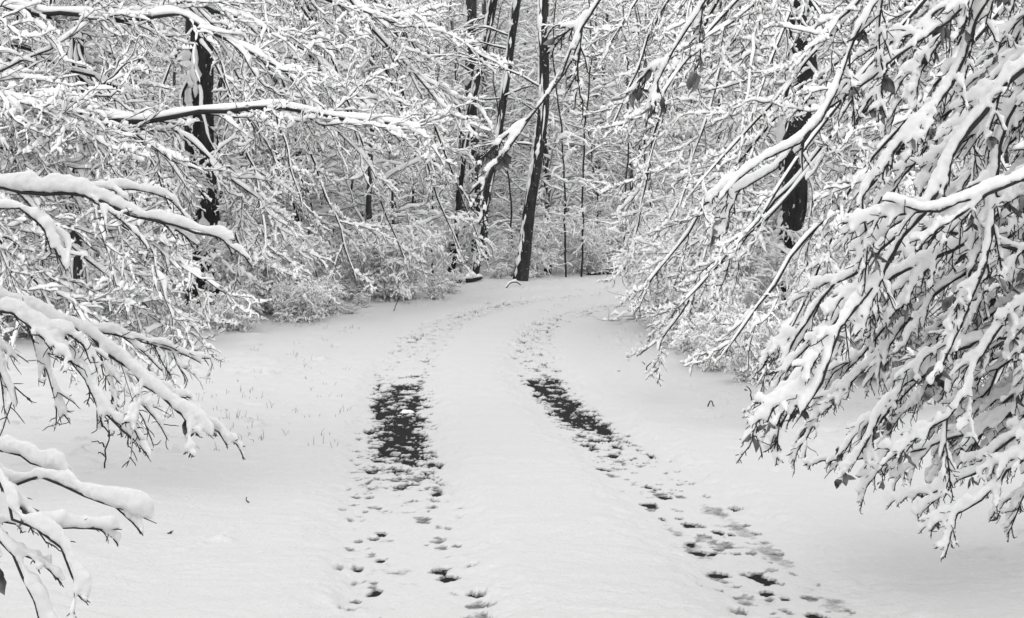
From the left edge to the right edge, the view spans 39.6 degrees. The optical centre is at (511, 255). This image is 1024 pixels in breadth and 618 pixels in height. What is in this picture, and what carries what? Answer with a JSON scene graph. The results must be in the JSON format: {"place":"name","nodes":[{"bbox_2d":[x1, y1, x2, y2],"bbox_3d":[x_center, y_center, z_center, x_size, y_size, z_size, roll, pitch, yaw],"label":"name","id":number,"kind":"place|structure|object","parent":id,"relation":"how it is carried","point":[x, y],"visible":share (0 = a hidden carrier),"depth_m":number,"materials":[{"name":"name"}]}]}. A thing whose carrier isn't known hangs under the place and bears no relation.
{"place":"outdoors","nodes":[
{"label":"outdoors","id":0,"kind":"place"},
{"bbox_2d":[0,0,1023,617],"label":"ground","id":1,"kind":"structure","parent":0,"point":[536,512],"depth_m":8.95,"materials":[{"name":"white snow"}]},
{"bbox_2d":[0,251,59,338],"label":"shrub","id":2,"kind":"object","parent":1,"relation":"on","point":[10,323],"visible":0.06,"depth_m":19.65,"materials":[{"name":"grey wood"}]},
{"bbox_2d":[11,264,118,340],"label":"shrub","id":3,"kind":"object","parent":1,"relation":"on","point":[92,278],"visible":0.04,"depth_m":19.84,"materials":[{"name":"grey wood"}]},
{"bbox_2d":[0,0,186,346],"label":"beech tree","id":4,"kind":"object","parent":1,"relation":"on","point":[168,59],"visible":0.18,"depth_m":19.50,"materials":[{"name":"white plant"}]},
{"bbox_2d":[14,0,200,278],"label":"young tree","id":5,"kind":"object","parent":1,"relation":"on","point":[84,245],"visible":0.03,"depth_m":22.51,"materials":[{"name":"white plant"}]},
{"bbox_2d":[50,0,182,275],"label":"young tree","id":6,"kind":"object","parent":1,"relation":"on","point":[108,74],"visible":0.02,"depth_m":25.09,"materials":[{"name":"white plant"}]},
{"bbox_2d":[50,247,182,293],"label":"shrub","id":7,"kind":"object","parent":1,"relation":"on","point":[91,253],"visible":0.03,"depth_m":20.83,"materials":[{"name":"grey wood"}]},
{"bbox_2d":[0,169,255,617],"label":"beech tree","id":8,"kind":"object","parent":1,"relation":"on","point":[50,325],"visible":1,"depth_m":3.31,"materials":[{"name":"white plant"}]},
{"bbox_2d":[0,0,287,342],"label":"beech tree","id":9,"kind":"object","parent":1,"relation":"on","point":[76,53],"visible":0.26,"depth_m":18.93,"materials":[{"name":"white plant"}]},
{"bbox_2d":[128,48,182,285],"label":"young tree","id":10,"kind":"object","parent":1,"relation":"on","point":[177,90],"visible":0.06,"depth_m":27.75,"materials":[{"name":"white plant"}]},
{"bbox_2d":[110,4,222,270],"bbox_3d":[-8.082,-3.888,33.539,3.323,8.874,3.366,0,0,25],"label":"young tree","id":11,"kind":"object","parent":1,"relation":"on","point":[175,70],"visible":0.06,"depth_m":33.52,"materials":[{"name":"white plant"}]},
{"bbox_2d":[130,0,287,294],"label":"young tree","id":12,"kind":"object","parent":1,"relation":"on","point":[240,160],"visible":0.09,"depth_m":24.75,"materials":[{"name":"white plant"}]},
{"bbox_2d":[188,283,248,330],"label":"shrub","id":13,"kind":"object","parent":1,"relation":"on","point":[221,294],"visible":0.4,"depth_m":20.75,"materials":[{"name":"grey wood"}]},
{"bbox_2d":[198,298,241,331],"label":"shrub","id":14,"kind":"object","parent":1,"relation":"on","point":[223,315],"visible":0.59,"depth_m":20.62,"materials":[{"name":"grey wood"}]},
{"bbox_2d":[220,309,268,332],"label":"shrub","id":15,"kind":"object","parent":1,"relation":"on","point":[244,325],"visible":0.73,"depth_m":20.67,"materials":[{"name":"grey wood"}]},
{"bbox_2d":[163,4,326,249],"bbox_3d":[-5.113,-4.365,26.251,3.739,10.545,3.976,0,0,2],"label":"young tree","id":16,"kind":"object","parent":1,"relation":"on","point":[266,159],"visible":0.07,"depth_m":25.76,"materials":[{"name":"white plant"}]},
{"bbox_2d":[159,0,336,246],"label":"young tree","id":17,"kind":"object","parent":1,"relation":"on","point":[182,20],"visible":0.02,"depth_m":27.16,"materials":[{"name":"white plant"}]},
{"bbox_2d":[184,221,318,319],"bbox_3d":[-4.276,0.277,22.601,2.477,1.652,2.384,0,0,-10],"label":"shrub","id":18,"kind":"object","parent":1,"relation":"on","point":[230,262],"visible":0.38,"depth_m":22.35,"materials":[{"name":"grey wood"}]},
{"bbox_2d":[0,0,514,430],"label":"beech tree","id":19,"kind":"object","parent":1,"relation":"on","point":[74,121],"visible":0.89,"depth_m":8.99,"materials":[{"name":"white plant"}]},
{"bbox_2d":[201,228,313,314],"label":"shrub","id":20,"kind":"object","parent":1,"relation":"on","point":[268,310],"visible":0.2,"depth_m":22.64,"materials":[{"name":"grey wood"}]},
{"bbox_2d":[213,0,339,238],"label":"young tree","id":21,"kind":"object","parent":1,"relation":"on","point":[333,196],"visible":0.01,"depth_m":27.99,"materials":[{"name":"white plant"}]},
{"bbox_2d":[196,325,359,449],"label":"grass","id":22,"kind":"structure","parent":1,"relation":"on","point":[274,403],"depth_m":13.38,"materials":[{"name":"grey"}]},
{"bbox_2d":[61,0,496,312],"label":"beech tree","id":23,"kind":"object","parent":1,"relation":"on","point":[194,91],"visible":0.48,"depth_m":22.86,"materials":[{"name":"white plant"}]},
{"bbox_2d":[179,0,393,252],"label":"young tree","id":24,"kind":"object","parent":1,"relation":"on","point":[323,162],"visible":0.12,"depth_m":25.31,"materials":[{"name":"white plant"}]},
{"bbox_2d":[269,278,330,322],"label":"shrub","id":25,"kind":"object","parent":1,"relation":"on","point":[283,314],"visible":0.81,"depth_m":21.86,"materials":[{"name":"grey wood"}]},
{"bbox_2d":[277,235,334,286],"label":"shrub","id":26,"kind":"object","parent":1,"relation":"on","point":[322,246],"visible":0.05,"depth_m":24.04,"materials":[{"name":"grey wood"}]},
{"bbox_2d":[282,270,343,323],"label":"shrub","id":27,"kind":"object","parent":1,"relation":"on","point":[316,294],"visible":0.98,"depth_m":21.83,"materials":[{"name":"grey wood"}]},
{"bbox_2d":[288,275,344,316],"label":"shrub","id":28,"kind":"object","parent":1,"relation":"on","point":[329,307],"visible":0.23,"depth_m":22.60,"materials":[{"name":"grey wood"}]},
{"bbox_2d":[265,1,379,268],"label":"young tree","id":29,"kind":"object","parent":1,"relation":"on","point":[326,210],"visible":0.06,"depth_m":28.51,"materials":[{"name":"white plant"}]},
{"bbox_2d":[283,25,383,259],"bbox_3d":[-3.934,-2.246,29.874,2.555,5.956,2.715,0,0,-24],"label":"young tree","id":30,"kind":"object","parent":1,"relation":"on","point":[328,218],"visible":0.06,"depth_m":30.13,"materials":[{"name":"white plant"}]},
{"bbox_2d":[341,289,372,307],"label":"shrub","id":31,"kind":"object","parent":1,"relation":"on","point":[359,300],"visible":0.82,"depth_m":23.88,"materials":[{"name":"grey wood"}]},
{"bbox_2d":[275,0,450,262],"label":"young tree","id":32,"kind":"object","parent":1,"relation":"on","point":[432,140],"visible":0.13,"depth_m":30.62,"materials":[{"name":"white plant"}]},
{"bbox_2d":[316,215,429,301],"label":"shrub","id":33,"kind":"object","parent":1,"relation":"on","point":[364,264],"visible":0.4,"depth_m":25.45,"materials":[{"name":"grey wood"}]},
{"bbox_2d":[304,0,472,274],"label":"young tree","id":34,"kind":"object","parent":1,"relation":"on","point":[366,204],"visible":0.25,"depth_m":26.85,"materials":[{"name":"white plant"}]},
{"bbox_2d":[345,68,453,287],"bbox_3d":[-2.345,-1.475,28.599,2.434,4.578,2.301,0,0,-4],"label":"young tree","id":35,"kind":"object","parent":1,"relation":"on","point":[411,206],"visible":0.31,"depth_m":28.41,"materials":[{"name":"white plant"}]},
{"bbox_2d":[354,208,450,301],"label":"shrub","id":36,"kind":"object","parent":1,"relation":"on","point":[391,282],"visible":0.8,"depth_m":25.19,"materials":[{"name":"grey wood"}]},
{"bbox_2d":[421,275,453,299],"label":"shrub","id":37,"kind":"object","parent":1,"relation":"on","point":[440,288],"visible":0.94,"depth_m":25.90,"materials":[{"name":"grey wood"}]},
{"bbox_2d":[404,0,470,272],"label":"sapling","id":38,"kind":"object","parent":1,"relation":"on","point":[441,81],"visible":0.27,"depth_m":33.22,"materials":[{"name":"white plant"}]},
{"bbox_2d":[380,1,503,265],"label":"young tree","id":39,"kind":"object","parent":1,"relation":"on","point":[424,188],"visible":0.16,"depth_m":34.05,"materials":[{"name":"white plant"}]},
{"bbox_2d":[433,267,466,293],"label":"shrub","id":40,"kind":"object","parent":1,"relation":"on","point":[443,275],"visible":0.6,"depth_m":26.89,"materials":[{"name":"grey wood"}]},
{"bbox_2d":[416,212,488,273],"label":"shrub","id":41,"kind":"object","parent":1,"relation":"on","point":[467,235],"visible":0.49,"depth_m":32.42,"materials":[{"name":"grey wood"}]},
{"bbox_2d":[399,0,517,262],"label":"young tree","id":42,"kind":"object","parent":1,"relation":"on","point":[449,76],"visible":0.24,"depth_m":37.28,"materials":[{"name":"white plant"}]},
{"bbox_2d":[392,0,553,265],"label":"forest tree","id":43,"kind":"object","parent":1,"relation":"on","point":[469,11],"visible":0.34,"depth_m":36.87,"materials":[{"name":"black plant"}]},
{"bbox_2d":[442,2,514,233],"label":"young tree","id":44,"kind":"object","parent":1,"relation":"on","point":[480,7],"visible":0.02,"depth_m":53.23,"materials":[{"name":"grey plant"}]},
{"bbox_2d":[364,0,599,272],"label":"forest tree","id":45,"kind":"object","parent":1,"relation":"on","point":[490,14],"visible":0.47,"depth_m":32.43,"materials":[{"name":"black plant"}]},
{"bbox_2d":[423,0,558,274],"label":"forest tree","id":46,"kind":"object","parent":1,"relation":"on","point":[508,55],"visible":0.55,"depth_m":31.43,"materials":[{"name":"black plant"}]},
{"bbox_2d":[481,262,512,278],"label":"shrub","id":47,"kind":"object","parent":1,"relation":"on","point":[501,267],"visible":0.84,"depth_m":31.04,"materials":[{"name":"grey wood"}]},
{"bbox_2d":[465,0,530,275],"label":"sapling","id":48,"kind":"object","parent":1,"relation":"on","point":[494,118],"visible":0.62,"depth_m":32.42,"materials":[{"name":"white plant"}]},
{"bbox_2d":[417,0,592,260],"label":"young tree","id":49,"kind":"object","parent":1,"relation":"on","point":[483,83],"visible":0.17,"depth_m":39.99,"materials":[{"name":"white plant"}]},
{"bbox_2d":[482,228,554,276],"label":"shrub","id":50,"kind":"object","parent":1,"relation":"on","point":[509,253],"visible":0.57,"depth_m":31.82,"materials":[{"name":"grey wood"}]},
{"bbox_2d":[487,0,572,243],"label":"young tree","id":51,"kind":"object","parent":1,"relation":"on","point":[501,186],"visible":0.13,"depth_m":42.77,"materials":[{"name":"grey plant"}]},
{"bbox_2d":[494,73,568,253],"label":"young tree","id":52,"kind":"object","parent":1,"relation":"on","point":[523,172],"visible":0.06,"depth_m":39.46,"materials":[{"name":"white plant"}]},
{"bbox_2d":[473,0,612,273],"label":"young tree","id":53,"kind":"object","parent":1,"relation":"on","point":[547,167],"visible":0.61,"depth_m":32.85,"materials":[{"name":"white plant"}]},
{"bbox_2d":[422,0,668,280],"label":"forest tree","id":54,"kind":"object","parent":1,"relation":"on","point":[522,265],"visible":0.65,"depth_m":30.50,"materials":[{"name":"black plant"}]},
{"bbox_2d":[482,0,612,271],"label":"young tree","id":55,"kind":"object","parent":1,"relation":"on","point":[522,40],"visible":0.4,"depth_m":34.16,"materials":[{"name":"white plant"}]},
{"bbox_2d":[500,194,596,278],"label":"shrub","id":56,"kind":"object","parent":1,"relation":"on","point":[545,234],"visible":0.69,"depth_m":31.90,"materials":[{"name":"grey wood"}]},
{"bbox_2d":[460,0,641,263],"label":"young tree","id":57,"kind":"object","parent":1,"relation":"on","point":[530,75],"visible":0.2,"depth_m":37.23,"materials":[{"name":"white plant"}]},
{"bbox_2d":[85,0,1023,240],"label":"distant woods","id":58,"kind":"object","parent":1,"relation":"on","point":[497,51],"visible":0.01,"depth_m":58.01,"materials":[{"name":"grey"}]},
{"bbox_2d":[500,0,610,237],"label":"young tree","id":59,"kind":"object","parent":1,"relation":"on","point":[558,96],"visible":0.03,"depth_m":44.75,"materials":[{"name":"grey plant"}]},
{"bbox_2d":[516,0,602,276],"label":"sapling","id":60,"kind":"object","parent":1,"relation":"on","point":[562,145],"visible":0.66,"depth_m":32.06,"materials":[{"name":"grey plant"}]},
{"bbox_2d":[545,0,617,276],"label":"sapling","id":61,"kind":"object","parent":1,"relation":"on","point":[597,146],"visible":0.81,"depth_m":31.98,"materials":[{"name":"grey plant"}]},
{"bbox_2d":[554,214,620,274],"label":"shrub","id":62,"kind":"object","parent":1,"relation":"on","point":[594,259],"visible":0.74,"depth_m":32.81,"materials":[{"name":"grey wood"}]},
{"bbox_2d":[558,0,617,233],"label":"sapling","id":63,"kind":"object","parent":1,"relation":"on","point":[588,161],"visible":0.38,"depth_m":34.48,"materials":[{"name":"white plant"}]},
{"bbox_2d":[561,216,616,273],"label":"shrub","id":64,"kind":"object","parent":1,"relation":"on","point":[598,246],"visible":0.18,"depth_m":33.52,"materials":[{"name":"grey wood"}]},
{"bbox_2d":[560,81,633,265],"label":"young tree","id":65,"kind":"object","parent":1,"relation":"on","point":[596,165],"visible":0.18,"depth_m":36.79,"materials":[{"name":"white plant"}]},
{"bbox_2d":[510,0,685,264],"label":"young tree","id":66,"kind":"object","parent":1,"relation":"on","point":[596,96],"visible":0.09,"depth_m":38.86,"materials":[{"name":"white plant"}]},
{"bbox_2d":[557,187,646,269],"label":"shrub","id":67,"kind":"object","parent":1,"relation":"on","point":[607,210],"visible":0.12,"depth_m":34.38,"materials":[{"name":"grey wood"}]},
{"bbox_2d":[575,1,647,209],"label":"young tree","id":68,"kind":"object","parent":1,"relation":"on","point":[619,63],"visible":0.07,"depth_m":41.09,"materials":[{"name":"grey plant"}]},
{"bbox_2d":[552,0,671,211],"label":"young tree","id":69,"kind":"object","parent":1,"relation":"on","point":[604,42],"visible":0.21,"depth_m":37.74,"materials":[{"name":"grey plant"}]},
{"bbox_2d":[559,0,668,252],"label":"young tree","id":70,"kind":"object","parent":1,"relation":"on","point":[647,53],"visible":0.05,"depth_m":43.91,"materials":[{"name":"white plant"}]},
{"bbox_2d":[600,223,649,271],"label":"shrub","id":71,"kind":"object","parent":1,"relation":"on","point":[619,240],"visible":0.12,"depth_m":33.72,"materials":[{"name":"grey wood"}]},
{"bbox_2d":[574,0,687,229],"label":"young tree","id":72,"kind":"object","parent":1,"relation":"on","point":[613,92],"visible":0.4,"depth_m":35.72,"materials":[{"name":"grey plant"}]},
{"bbox_2d":[594,0,670,269],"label":"sapling","id":73,"kind":"object","parent":1,"relation":"on","point":[629,137],"visible":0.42,"depth_m":32.76,"materials":[{"name":"white plant"}]},
{"bbox_2d":[612,5,678,225],"bbox_3d":[3.158,-3.027,33.924,1.233,7.177,2.147,0,0,39],"label":"sapling","id":74,"kind":"object","parent":1,"relation":"on","point":[634,131],"visible":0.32,"depth_m":33.81,"materials":[{"name":"white plant"}]},
{"bbox_2d":[615,281,677,329],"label":"shrub","id":75,"kind":"object","parent":1,"relation":"on","point":[651,302],"visible":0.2,"depth_m":20.75,"materials":[{"name":"grey wood"}]},
{"bbox_2d":[620,236,714,303],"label":"shrub","id":76,"kind":"object","parent":1,"relation":"on","point":[643,279],"visible":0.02,"depth_m":20.78,"materials":[{"name":"grey wood"}]},
{"bbox_2d":[633,176,707,242],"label":"shrub","id":77,"kind":"object","parent":1,"relation":"on","point":[662,209],"visible":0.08,"depth_m":33.83,"materials":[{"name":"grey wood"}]},
{"bbox_2d":[639,0,730,195],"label":"young tree","id":78,"kind":"object","parent":1,"relation":"on","point":[704,107],"visible":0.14,"depth_m":35.75,"materials":[{"name":"white plant"}]},
{"bbox_2d":[606,193,790,321],"bbox_3d":[2.615,0.076,22.085,3.004,2.128,2.622,0,0,-20],"label":"shrub","id":79,"kind":"object","parent":1,"relation":"on","point":[616,259],"visible":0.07,"depth_m":21.51,"materials":[{"name":"grey wood"}]},
{"bbox_2d":[591,0,810,320],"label":"young tree","id":80,"kind":"object","parent":1,"relation":"on","point":[692,131],"visible":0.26,"depth_m":22.66,"materials":[{"name":"white plant"}]},
{"bbox_2d":[667,302,750,364],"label":"shrub","id":81,"kind":"object","parent":1,"relation":"on","point":[701,324],"visible":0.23,"depth_m":16.82,"materials":[{"name":"grey wood"}]},
{"bbox_2d":[610,175,807,315],"bbox_3d":[3.300,-0.111,22.818,3.379,2.394,2.949,0,0,8],"label":"shrub","id":82,"kind":"object","parent":1,"relation":"on","point":[659,198],"visible":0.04,"depth_m":22.52,"materials":[{"name":"grey wood"}]},
{"bbox_2d":[665,272,755,351],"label":"shrub","id":83,"kind":"object","parent":1,"relation":"on","point":[750,291],"visible":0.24,"depth_m":18.07,"materials":[{"name":"grey wood"}]},
{"bbox_2d":[631,201,803,305],"bbox_3d":[2.603,0.232,20.346,2.903,2.056,2.534,0,0,-40],"label":"shrub","id":84,"kind":"object","parent":1,"relation":"on","point":[659,245],"visible":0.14,"depth_m":19.92,"materials":[{"name":"grey wood"}]},
{"bbox_2d":[694,303,763,372],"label":"shrub","id":85,"kind":"object","parent":1,"relation":"on","point":[717,332],"visible":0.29,"depth_m":16.41,"materials":[{"name":"grey wood"}]},
{"bbox_2d":[649,195,809,318],"bbox_3d":[3.521,-0.049,22.212,3.052,2.329,2.499,0,0,-36],"label":"shrub","id":86,"kind":"object","parent":1,"relation":"on","point":[795,236],"visible":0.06,"depth_m":21.63,"materials":[{"name":"grey wood"}]},
{"bbox_2d":[676,0,783,194],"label":"young tree","id":87,"kind":"object","parent":1,"relation":"on","point":[771,158],"visible":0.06,"depth_m":35.06,"materials":[{"name":"white plant"}]},
{"bbox_2d":[704,352,762,382],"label":"shrub","id":88,"kind":"object","parent":1,"relation":"on","point":[734,369],"visible":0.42,"depth_m":15.17,"materials":[{"name":"grey wood"}]},
{"bbox_2d":[667,233,805,299],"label":"shrub","id":89,"kind":"object","parent":1,"relation":"on","point":[769,255],"visible":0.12,"depth_m":20.35,"materials":[{"name":"grey wood"}]},
{"bbox_2d":[678,254,794,301],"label":"shrub","id":90,"kind":"object","parent":1,"relation":"on","point":[758,274],"visible":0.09,"depth_m":19.84,"materials":[{"name":"grey wood"}]},
{"bbox_2d":[569,0,911,348],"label":"beech tree","id":91,"kind":"object","parent":1,"relation":"on","point":[792,212],"visible":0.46,"depth_m":19.73,"materials":[{"name":"white plant"}]},
{"bbox_2d":[467,0,1023,559],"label":"beech tree","id":92,"kind":"object","parent":1,"relation":"on","point":[931,234],"visible":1,"depth_m":5.10,"materials":[{"name":"white plant"}]},
{"bbox_2d":[684,3,813,194],"bbox_3d":[6.768,-5.315,39.126,4.361,11.285,3.565,0,0,24],"label":"young tree","id":93,"kind":"object","parent":1,"relation":"on","point":[779,73],"visible":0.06,"depth_m":38.81,"materials":[{"name":"white plant"}]},
{"bbox_2d":[724,305,819,385],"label":"shrub","id":94,"kind":"object","parent":1,"relation":"on","point":[765,333],"visible":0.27,"depth_m":15.01,"materials":[{"name":"grey wood"}]},
{"bbox_2d":[753,178,832,311],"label":"shrub","id":95,"kind":"object","parent":1,"relation":"on","point":[799,232],"visible":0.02,"depth_m":22.37,"materials":[{"name":"grey wood"}]},
{"bbox_2d":[760,0,843,190],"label":"young tree","id":96,"kind":"object","parent":1,"relation":"on","point":[782,47],"visible":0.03,"depth_m":35.99,"materials":[{"name":"white plant"}]},
{"bbox_2d":[588,0,1022,418],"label":"beech tree","id":97,"kind":"object","parent":1,"relation":"on","point":[836,139],"visible":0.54,"depth_m":12.55,"materials":[{"name":"white plant"}]},
{"bbox_2d":[773,224,897,299],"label":"shrub","id":98,"kind":"object","parent":1,"relation":"on","point":[787,270],"visible":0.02,"depth_m":18.50,"materials":[{"name":"grey wood"}]},
{"bbox_2d":[773,0,907,187],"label":"young tree","id":99,"kind":"object","parent":1,"relation":"on","point":[854,72],"visible":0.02,"depth_m":35.44,"materials":[{"name":"white plant"}]},
{"bbox_2d":[808,2,930,235],"bbox_3d":[6.195,-3.516,23.789,3.416,9.123,3.461,0,0,41],"label":"young tree","id":100,"kind":"object","parent":1,"relation":"on","point":[888,103],"visible":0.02,"depth_m":23.61,"materials":[{"name":"white plant"}]},
{"bbox_2d":[816,261,954,371],"bbox_3d":[4.180,0.620,15.865,1.729,1.738,1.745,0,0,2],"label":"shrub","id":101,"kind":"object","parent":1,"relation":"on","point":[912,346],"visible":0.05,"depth_m":15.65,"materials":[{"name":"grey wood"}]},
{"bbox_2d":[764,229,1008,384],"bbox_3d":[4.232,0.536,15.952,2.317,1.880,2.654,0,0,-29],"label":"shrub","id":102,"kind":"object","parent":1,"relation":"on","point":[892,362],"visible":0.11,"depth_m":15.80,"materials":[{"name":"grey wood"}]},
{"bbox_2d":[793,164,1000,346],"bbox_3d":[4.630,0.160,16.188,2.791,2.602,3.409,0,0,30],"label":"shrub","id":103,"kind":"object","parent":1,"relation":"on","point":[907,193],"visible":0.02,"depth_m":16.36,"materials":[{"name":"grey wood"}]},
{"bbox_2d":[892,12,1013,215],"bbox_3d":[6.646,-1.490,20.837,2.633,5.558,2.343,0,0,-45],"label":"young tree","id":104,"kind":"object","parent":1,"relation":"on","point":[979,45],"visible":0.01,"depth_m":20.68,"materials":[{"name":"white plant"}]},
{"bbox_2d":[936,2,1022,172],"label":"young tree","id":105,"kind":"object","parent":1,"relation":"on","point":[1007,157],"visible":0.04,"depth_m":21.89,"materials":[{"name":"white plant"}]},
{"bbox_2d":[354,312,820,617],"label":"road","id":106,"kind":"structure","parent":0,"point":[403,433],"depth_m":12.58,"materials":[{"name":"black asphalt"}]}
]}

